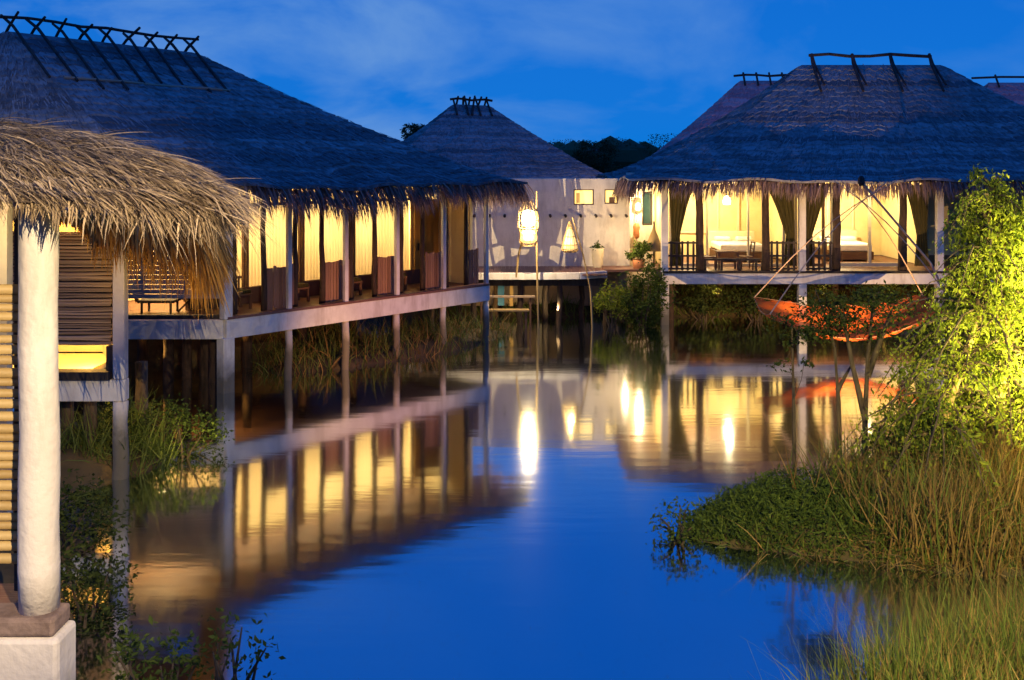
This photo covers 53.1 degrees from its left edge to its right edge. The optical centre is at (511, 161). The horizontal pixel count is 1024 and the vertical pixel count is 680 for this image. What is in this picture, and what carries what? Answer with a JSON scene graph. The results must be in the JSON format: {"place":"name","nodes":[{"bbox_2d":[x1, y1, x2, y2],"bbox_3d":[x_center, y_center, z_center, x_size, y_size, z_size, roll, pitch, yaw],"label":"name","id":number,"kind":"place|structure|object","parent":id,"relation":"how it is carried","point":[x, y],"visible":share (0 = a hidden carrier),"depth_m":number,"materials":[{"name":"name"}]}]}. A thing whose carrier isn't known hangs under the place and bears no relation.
{"place":"outdoors","nodes":[
{"label":"outdoors","id":0,"kind":"place"},
{"bbox_2d":[354,277,362,294],"bbox_3d":[-4.637,3.292,28.194,0.557,0.785,0.920,0,0,42],"label":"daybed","id":1,"kind":"object","parent":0,"point":[358,280],"visible":0.12,"depth_m":28.29,"materials":[{"name":"brown wood"}]},
{"bbox_2d":[376,273,407,289],"bbox_3d":[-3.485,3.292,29.476,0.557,0.785,0.800,0,0,42],"label":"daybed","id":2,"kind":"object","parent":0,"point":[405,282],"visible":0.11,"depth_m":29.53,"materials":[{"name":"brown wood"}]},
{"bbox_2d":[0,223,1023,677],"bbox_3d":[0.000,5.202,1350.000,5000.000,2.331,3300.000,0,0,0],"label":"ground","id":3,"kind":"structure","parent":0,"point":[86,471],"depth_m":27.51,"materials":[{"name":"soil"}]},
{"bbox_2d":[75,402,159,454],"bbox_3d":[-7.104,4.811,18.456,1.404,1.137,1.226,0,0,43],"label":"shrub","id":4,"kind":"object","parent":3,"relation":"on","point":[109,411],"visible":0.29,"depth_m":18.32,"materials":[{"name":"green plant"}]},
{"bbox_2d":[13,202,242,479],"bbox_3d":[-8.634,2.959,18.336,8.731,6.499,5.657,0,0,0],"label":"thatched hut","id":5,"kind":"object","parent":3,"relation":"on","point":[93,295],"visible":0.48,"depth_m":17.40,"materials":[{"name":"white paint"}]},
{"bbox_2d":[60,377,202,474],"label":"marsh grass","id":6,"kind":"structure","parent":3,"relation":"on","point":[83,439],"depth_m":18.02,"materials":[{"name":"green plant"}]},
{"bbox_2d":[0,109,290,679],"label":"thatched hut","id":7,"kind":"object","parent":3,"relation":"on","point":[48,173],"visible":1,"depth_m":8.26,"materials":[{"name":"beige plant"}]},
{"bbox_2d":[128,392,234,461],"bbox_3d":[-6.188,4.991,18.837,2.065,1.479,1.671,0,0,0],"label":"shrub","id":8,"kind":"object","parent":3,"relation":"on","point":[189,446],"visible":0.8,"depth_m":18.74,"materials":[{"name":"green plant"}]},
{"bbox_2d":[0,11,537,393],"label":"stilt house","id":9,"kind":"structure","parent":3,"relation":"on","point":[346,200],"depth_m":26.73,"materials":[{"name":"plant"}]},
{"bbox_2d":[132,284,181,313],"bbox_3d":[-8.700,3.290,25.025,1.100,0.780,0.650,0,0,0],"label":"bench","id":10,"kind":"object","parent":9,"relation":"on","point":[153,300],"visible":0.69,"depth_m":24.73,"materials":[{"name":"brown wood"}]},
{"bbox_2d":[178,291,242,311],"bbox_3d":[-7.458,3.455,25.300,1.516,0.480,0.600,0,0,0],"label":"trestle table","id":11,"kind":"object","parent":9,"relation":"on","point":[189,299],"visible":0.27,"depth_m":25.18,"materials":[{"name":"brown wood"}]},
{"bbox_2d":[181,196,244,287],"bbox_3d":[-7.571,2.070,25.975,0.245,2.420,1.724,0,0,42],"label":"window","id":12,"kind":"structure","parent":9,"relation":"in","point":[243,239],"depth_m":26.54,"materials":[{"name":"yellow wood"}]},
{"bbox_2d":[211,276,252,310],"bbox_3d":[-7.009,3.292,25.554,0.557,0.785,0.920,0,0,42],"label":"chair","id":13,"kind":"object","parent":9,"relation":"on","point":[246,292],"visible":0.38,"depth_m":25.67,"materials":[{"name":"brown wood"}]},
{"bbox_2d":[245,196,300,286],"bbox_3d":[-6.385,2.070,27.294,0.245,2.420,1.724,0,0,42],"label":"window","id":14,"kind":"structure","parent":9,"relation":"in","point":[252,260],"depth_m":27.33,"materials":[{"name":"yellow fabric"}]},
{"bbox_2d":[298,270,310,301],"bbox_3d":[-5.823,3.292,26.874,0.557,0.785,0.920,0,0,42],"label":"chair","id":15,"kind":"object","parent":9,"relation":"on","point":[303,286],"visible":0.28,"depth_m":26.98,"materials":[{"name":"brown wood"}]},
{"bbox_2d":[301,201,342,280],"bbox_3d":[-5.199,2.070,28.614,0.245,2.420,1.724,0,0,42],"label":"window","id":16,"kind":"structure","parent":9,"relation":"in","point":[333,236],"depth_m":28.48,"materials":[{"name":"yellow fabric"}]},
{"bbox_2d":[353,198,393,275],"bbox_3d":[-4.014,2.070,29.934,0.245,2.420,1.724,0,0,42],"label":"window","id":17,"kind":"structure","parent":9,"relation":"in","point":[362,235],"depth_m":29.92,"materials":[{"name":"yellow fabric"}]},
{"bbox_2d":[403,195,413,269],"bbox_3d":[-3.229,2.070,30.807,0.245,2.420,0.525,0,0,42],"label":"window","id":18,"kind":"structure","parent":9,"relation":"in","point":[406,224],"depth_m":30.93,"materials":[{"name":"yellow wood"}]},
{"bbox_2d":[414,199,438,269],"bbox_3d":[-2.579,2.400,31.392,0.120,2.500,1.074,0,0,42],"label":"door","id":19,"kind":"structure","parent":9,"relation":"in","point":[431,223],"depth_m":31.40,"materials":[{"name":"brown wood"}]},
{"bbox_2d":[399,123,424,139],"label":"tree","id":20,"kind":"object","parent":3,"relation":"on","point":[413,128],"visible":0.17,"depth_m":74.55,"materials":[{"name":"green plant"}]},
{"bbox_2d":[402,95,601,177],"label":"thatched house","id":21,"kind":"structure","parent":3,"relation":"on","point":[488,138],"depth_m":53.08,"materials":[{"name":"grey plant"}]},
{"bbox_2d":[489,309,528,329],"bbox_3d":[-0.100,5.170,33.000,1.300,0.840,0.320,0,0,0],"label":"bench","id":22,"kind":"object","parent":3,"relation":"on","point":[511,310],"visible":0.63,"depth_m":32.87,"materials":[{"name":"brown wood"}]},
{"bbox_2d":[403,133,674,172],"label":"distant wood","id":23,"kind":"object","parent":3,"relation":"on","point":[632,151],"visible":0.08,"depth_m":94.48,"materials":[{"name":"green plant"}]},
{"bbox_2d":[429,266,660,324],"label":"boardwalk","id":24,"kind":"structure","parent":3,"relation":"on","point":[558,282],"depth_m":34.90,"materials":[{"name":"white paint"}]},
{"bbox_2d":[498,286,503,305],"bbox_3d":[-0.370,4.450,34.750,0.220,0.850,0.030,0,0,0],"label":"cloth","id":25,"kind":"object","parent":24,"relation":"hanging from","point":[500,292],"visible":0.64,"depth_m":34.73,"materials":[{"name":"teal fabric"}]},
{"bbox_2d":[510,286,512,305],"bbox_3d":[-0.020,4.450,34.780,0.120,0.900,0.040,0,0,0],"label":"board","id":26,"kind":"object","parent":24,"relation":"attached to","point":[511,293],"visible":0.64,"depth_m":34.76,"materials":[{"name":"yellow wood"}]},
{"bbox_2d":[589,240,604,267],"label":"potted plant","id":27,"kind":"object","parent":24,"relation":"on","point":[597,250],"visible":1,"depth_m":35.74,"materials":[{"name":"white plant"}]},
{"bbox_2d":[624,240,652,268],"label":"potted plant","id":28,"kind":"object","parent":24,"relation":"on","point":[640,251],"visible":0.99,"depth_m":35.53,"materials":[{"name":"green plant"}]},
{"bbox_2d":[647,221,660,262],"bbox_3d":[5.000,2.890,36.100,0.600,1.580,0.600,0,0,0],"label":"bell lamp","id":29,"kind":"object","parent":24,"relation":"on","point":[655,241],"visible":0.84,"depth_m":35.94,"materials":[{"name":"beige wicker"}]},
{"bbox_2d":[473,178,629,297],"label":"white building","id":30,"kind":"structure","parent":3,"relation":"on","point":[593,209],"depth_m":36.50,"materials":[{"name":"paint"}]},
{"bbox_2d":[574,189,593,204],"bbox_3d":[2.560,1.260,36.620,0.720,0.560,0.100,0,0,0],"label":"window","id":31,"kind":"structure","parent":30,"relation":"in","point":[581,196],"depth_m":36.65,"materials":[{"name":"yellow glass"}]},
{"bbox_2d":[605,189,617,203],"bbox_3d":[3.540,1.240,36.620,0.480,0.520,0.100,0,0,0],"label":"window","id":32,"kind":"structure","parent":30,"relation":"in","point":[608,192],"depth_m":36.65,"materials":[{"name":"yellow glass"}]},
{"bbox_2d":[572,139,620,172],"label":"tree","id":33,"kind":"object","parent":3,"relation":"on","point":[583,154],"visible":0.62,"depth_m":89.16,"materials":[{"name":"green plant"}]},
{"bbox_2d":[626,173,654,285],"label":"gate wall","id":34,"kind":"structure","parent":3,"relation":"on","point":[645,213],"depth_m":37.90,"materials":[{"name":"white paint"}]},
{"bbox_2d":[633,212,639,238],"bbox_3d":[4.560,2.340,37.636,0.260,0.999,0.532,0,0,0],"label":"hanging ornament","id":35,"kind":"object","parent":34,"relation":"hanging from","point":[636,229],"visible":1,"depth_m":37.42,"materials":[{"name":"ceramic"}]},
{"bbox_2d":[635,202,640,210],"bbox_3d":[4.620,1.640,37.676,0.200,0.300,0.451,0,0,0],"label":"wall lamp","id":36,"kind":"object","parent":34,"relation":"attached to","point":[637,207],"visible":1,"depth_m":37.48,"materials":[{"name":"beige glass"}]},
{"bbox_2d":[642,192,651,224],"bbox_3d":[5.010,1.725,38.000,0.375,1.240,0.120,0,0,0],"label":"window","id":37,"kind":"structure","parent":34,"relation":"in","point":[646,200],"depth_m":38.02,"materials":[{"name":"teal glass"}]},
{"bbox_2d":[645,496,715,547],"bbox_3d":[2.380,5.195,14.538,0.838,0.741,0.913,0,0,-15],"label":"shrub","id":38,"kind":"object","parent":3,"relation":"on","point":[680,537],"visible":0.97,"depth_m":14.48,"materials":[{"name":"green plant"}]},
{"bbox_2d":[403,284,963,317],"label":"shore grass","id":39,"kind":"structure","parent":3,"relation":"on","point":[683,289],"depth_m":36.21,"materials":[{"name":"green plant"}]},
{"bbox_2d":[674,284,731,320],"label":"bush","id":40,"kind":"object","parent":3,"relation":"on","point":[695,304],"visible":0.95,"depth_m":34.79,"materials":[{"name":"green plant"}]},
{"bbox_2d":[654,72,785,153],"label":"thatched house","id":41,"kind":"structure","parent":3,"relation":"on","point":[736,95],"depth_m":55.43,"materials":[{"name":"grey plant"}]},
{"bbox_2d":[721,284,781,322],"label":"bush","id":42,"kind":"object","parent":3,"relation":"on","point":[749,309],"visible":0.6,"depth_m":34.71,"materials":[{"name":"green plant"}]},
{"bbox_2d":[763,306,814,476],"bbox_3d":[4.732,3.917,17.154,0.971,3.167,0.734,0,0,-27],"label":"slender tree","id":43,"kind":"object","parent":3,"relation":"on","point":[788,343],"visible":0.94,"depth_m":17.18,"materials":[{"name":"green plant"}]},
{"bbox_2d":[779,284,838,307],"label":"bush","id":44,"kind":"object","parent":3,"relation":"on","point":[811,286],"visible":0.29,"depth_m":34.75,"materials":[{"name":"green plant"}]},
{"bbox_2d":[595,53,1023,324],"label":"stilt house","id":45,"kind":"structure","parent":3,"relation":"on","point":[775,160],"depth_m":35.58,"materials":[{"name":"plant"}]},
{"bbox_2d":[681,190,738,232],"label":"window","id":46,"kind":"structure","parent":45,"relation":"in","point":[709,190],"depth_m":40.26,"materials":[{"name":"yellow glass"}]},
{"bbox_2d":[704,256,715,269],"bbox_3d":[6.711,3.204,35.007,0.520,0.954,0.440,0,0,10],"label":"chair","id":47,"kind":"object","parent":45,"relation":"on","point":[714,261],"visible":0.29,"depth_m":34.81,"materials":[{"name":"brown wood"}]},
{"bbox_2d":[723,195,730,204],"bbox_3d":[7.550,1.085,36.000,0.300,0.870,0.292,0,0,0],"label":"ceiling lamp","id":48,"kind":"object","parent":45,"relation":"hanging from","point":[726,201],"visible":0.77,"depth_m":35.89,"materials":[{"name":"beige"}]},
{"bbox_2d":[714,250,740,269],"bbox_3d":[7.350,3.357,35.000,0.800,0.643,0.600,0,0,0],"label":"table","id":49,"kind":"object","parent":45,"relation":"on","point":[726,251],"visible":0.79,"depth_m":34.75,"materials":[{"name":"brown wood"}]},
{"bbox_2d":[708,231,761,259],"bbox_3d":[8.500,3.155,38.745,1.800,0.950,2.090,0,0,0],"label":"bed","id":50,"kind":"object","parent":45,"relation":"in","point":[727,240],"visible":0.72,"depth_m":39.07,"materials":[{"name":"white fabric"}]},
{"bbox_2d":[739,241,755,269],"bbox_3d":[8.040,3.204,35.103,0.520,0.954,0.440,0,0,-4],"label":"chair","id":51,"kind":"object","parent":45,"relation":"on","point":[746,256],"visible":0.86,"depth_m":34.92,"materials":[{"name":"brown wood"}]},
{"bbox_2d":[814,190,853,229],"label":"window","id":52,"kind":"structure","parent":45,"relation":"in","point":[852,199],"depth_m":40.27,"materials":[{"name":"beige paint"}]},
{"bbox_2d":[825,236,842,262],"bbox_3d":[11.738,3.204,37.338,0.440,0.954,0.520,0,0,-17],"label":"chair","id":53,"kind":"object","parent":45,"relation":"on","point":[828,250],"visible":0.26,"depth_m":37.42,"materials":[{"name":"brown wood"}]},
{"bbox_2d":[813,230,873,259],"bbox_3d":[12.550,3.155,38.945,1.800,0.950,2.090,0,0,0],"label":"bed","id":54,"kind":"object","parent":45,"relation":"in","point":[852,247],"visible":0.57,"depth_m":37.97,"materials":[{"name":"white fabric"}]},
{"bbox_2d":[793,287,855,468],"bbox_3d":[5.184,3.693,16.988,0.991,3.216,0.935,0,0,0],"label":"slender tree","id":55,"kind":"object","parent":3,"relation":"on","point":[822,311],"visible":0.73,"depth_m":16.97,"materials":[{"name":"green plant"}]},
{"bbox_2d":[677,459,972,572],"bbox_3d":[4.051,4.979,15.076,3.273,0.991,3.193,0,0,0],"label":"ground cover","id":56,"kind":"object","parent":3,"relation":"on","point":[769,481],"visible":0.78,"depth_m":14.68,"materials":[{"name":"green plant"}]},
{"bbox_2d":[795,280,933,456],"bbox_3d":[5.756,3.541,16.662,2.216,3.318,1.783,0,0,0],"label":"slender tree","id":57,"kind":"object","parent":3,"relation":"on","point":[872,304],"visible":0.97,"depth_m":16.66,"materials":[{"name":"green plant"}]},
{"bbox_2d":[836,284,907,304],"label":"bush","id":58,"kind":"object","parent":3,"relation":"on","point":[877,285],"visible":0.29,"depth_m":34.82,"materials":[{"name":"green plant"}]},
{"bbox_2d":[724,495,1023,590],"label":"fallen reeds","id":59,"kind":"object","parent":3,"relation":"on","point":[899,560],"visible":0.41,"depth_m":13.65,"materials":[{"name":"plant"}]},
{"bbox_2d":[745,525,1023,679],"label":"foreground grass","id":60,"kind":"structure","parent":3,"relation":"on","point":[897,650],"depth_m":9.95,"materials":[{"name":"green plant"}]},
{"bbox_2d":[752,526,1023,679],"bbox_3d":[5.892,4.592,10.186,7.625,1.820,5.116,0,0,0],"label":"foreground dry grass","id":61,"kind":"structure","parent":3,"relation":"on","point":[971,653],"depth_m":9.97,"materials":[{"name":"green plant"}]},
{"bbox_2d":[861,396,983,497],"bbox_3d":[6.085,4.357,15.309,1.530,1.815,1.478,0,0,0],"label":"shrub","id":62,"kind":"object","parent":3,"relation":"on","point":[902,434],"visible":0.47,"depth_m":15.07,"materials":[{"name":"green plant"}]},
{"bbox_2d":[826,164,1023,528],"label":"leafy tree","id":63,"kind":"object","parent":3,"relation":"on","point":[996,250],"visible":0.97,"depth_m":15.22,"materials":[{"name":"green plant"}]},
{"bbox_2d":[904,270,972,317],"bbox_3d":[14.534,4.709,34.670,2.588,2.223,1.683,0,0,0],"label":"bush","id":64,"kind":"object","parent":3,"relation":"on","point":[928,286],"visible":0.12,"depth_m":34.59,"materials":[{"name":"green plant"}]},
{"bbox_2d":[971,74,1023,105],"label":"thatched house","id":65,"kind":"structure","parent":3,"relation":"on","point":[1014,92],"depth_m":57.54,"materials":[{"name":"plant"}]},
{"bbox_2d":[0,0,1023,148],"label":"sky","id":66,"kind":"structure","parent":0,"point":[592,70],"materials":[{"name":"blue"}]},
{"bbox_2d":[13,315,1023,679],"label":"water","id":67,"kind":"structure","parent":0,"point":[485,511],"depth_m":15.42,"materials":[{"name":"blue liquid"}]},
{"bbox_2d":[8,468,137,572],"bbox_3d":[-6.102,4.835,13.958,1.718,1.296,1.518,0,0,0],"label":"shrub","id":68,"kind":"object","parent":67,"relation":"in","point":[80,503],"visible":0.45,"depth_m":13.94,"materials":[{"name":"green plant"}]},
{"bbox_2d":[60,540,138,635],"bbox_3d":[-5.130,5.144,12.079,1.378,1.362,1.241,0,0,0],"label":"shrub","id":69,"kind":"object","parent":67,"relation":"in","point":[95,575],"visible":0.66,"depth_m":12.00,"materials":[{"name":"green plant"}]},
{"bbox_2d":[95,613,213,679],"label":"shrub","id":70,"kind":"object","parent":67,"relation":"in","point":[151,648],"visible":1,"depth_m":9.90,"materials":[{"name":"green plant"}]},
{"bbox_2d":[194,607,285,679],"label":"shrub","id":71,"kind":"object","parent":67,"relation":"in","point":[230,647],"visible":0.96,"depth_m":10.31,"materials":[{"name":"green plant"}]},
{"bbox_2d":[238,302,515,376],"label":"marsh reeds","id":72,"kind":"object","parent":67,"relation":"in","point":[374,339],"visible":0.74,"depth_m":28.43,"materials":[{"name":"green plant"}]},
{"bbox_2d":[480,295,534,326],"bbox_3d":[-0.200,4.997,33.450,1.900,1.245,0.200,0,0,0],"label":"landing","id":73,"kind":"object","parent":67,"relation":"in","point":[513,296],"visible":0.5,"depth_m":33.40,"materials":[{"name":"wood"}]},
{"bbox_2d":[515,191,538,328],"bbox_3d":[0.464,3.375,33.318,0.916,4.851,0.209,0,0,32],"label":"bamboo stand","id":74,"kind":"object","parent":67,"relation":"in","point":[518,256],"visible":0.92,"depth_m":33.14,"materials":[{"name":"brown wood"}]},
{"bbox_2d":[518,198,538,246],"bbox_3d":[0.530,1.937,33.250,0.688,1.593,0.689,0,0,0],"label":"lantern","id":75,"kind":"object","parent":74,"relation":"hanging from","point":[526,236],"visible":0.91,"depth_m":33.06,"materials":[{"name":"beige"}]},
{"bbox_2d":[572,217,593,328],"bbox_3d":[2.297,3.798,33.156,0.722,4.008,0.074,0,0,9],"label":"bamboo pole","id":76,"kind":"object","parent":67,"relation":"in","point":[586,274],"visible":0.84,"depth_m":33.12,"materials":[{"name":"brown wood"}]},
{"bbox_2d":[561,220,578,252],"bbox_3d":[1.880,2.388,33.200,0.568,1.091,0.569,0,0,0],"label":"lantern","id":77,"kind":"object","parent":76,"relation":"hanging from","point":[569,244],"visible":1,"depth_m":33.07,"materials":[{"name":"beige"}]},
{"bbox_2d":[592,279,633,326],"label":"shrub","id":78,"kind":"object","parent":67,"relation":"in","point":[614,306],"visible":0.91,"depth_m":33.56,"materials":[{"name":"green plant"}]},
{"bbox_2d":[617,258,678,327],"bbox_3d":[4.401,4.463,33.591,2.055,2.702,1.845,0,0,0],"label":"shrub","id":79,"kind":"object","parent":67,"relation":"in","point":[653,318],"visible":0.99,"depth_m":33.31,"materials":[{"name":"green plant"}]},
{"bbox_2d":[754,176,975,354],"bbox_3d":[10.021,3.152,28.281,6.414,5.525,2.277,0,0,0],"label":"hammock","id":80,"kind":"object","parent":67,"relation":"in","point":[769,308],"visible":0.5,"depth_m":28.49,"materials":[{"name":"orange fabric"}]},
{"bbox_2d":[761,375,1023,576],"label":"dry reeds","id":81,"kind":"object","parent":67,"relation":"in","point":[952,529],"visible":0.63,"depth_m":13.99,"materials":[{"name":"green plant"}]}
]}

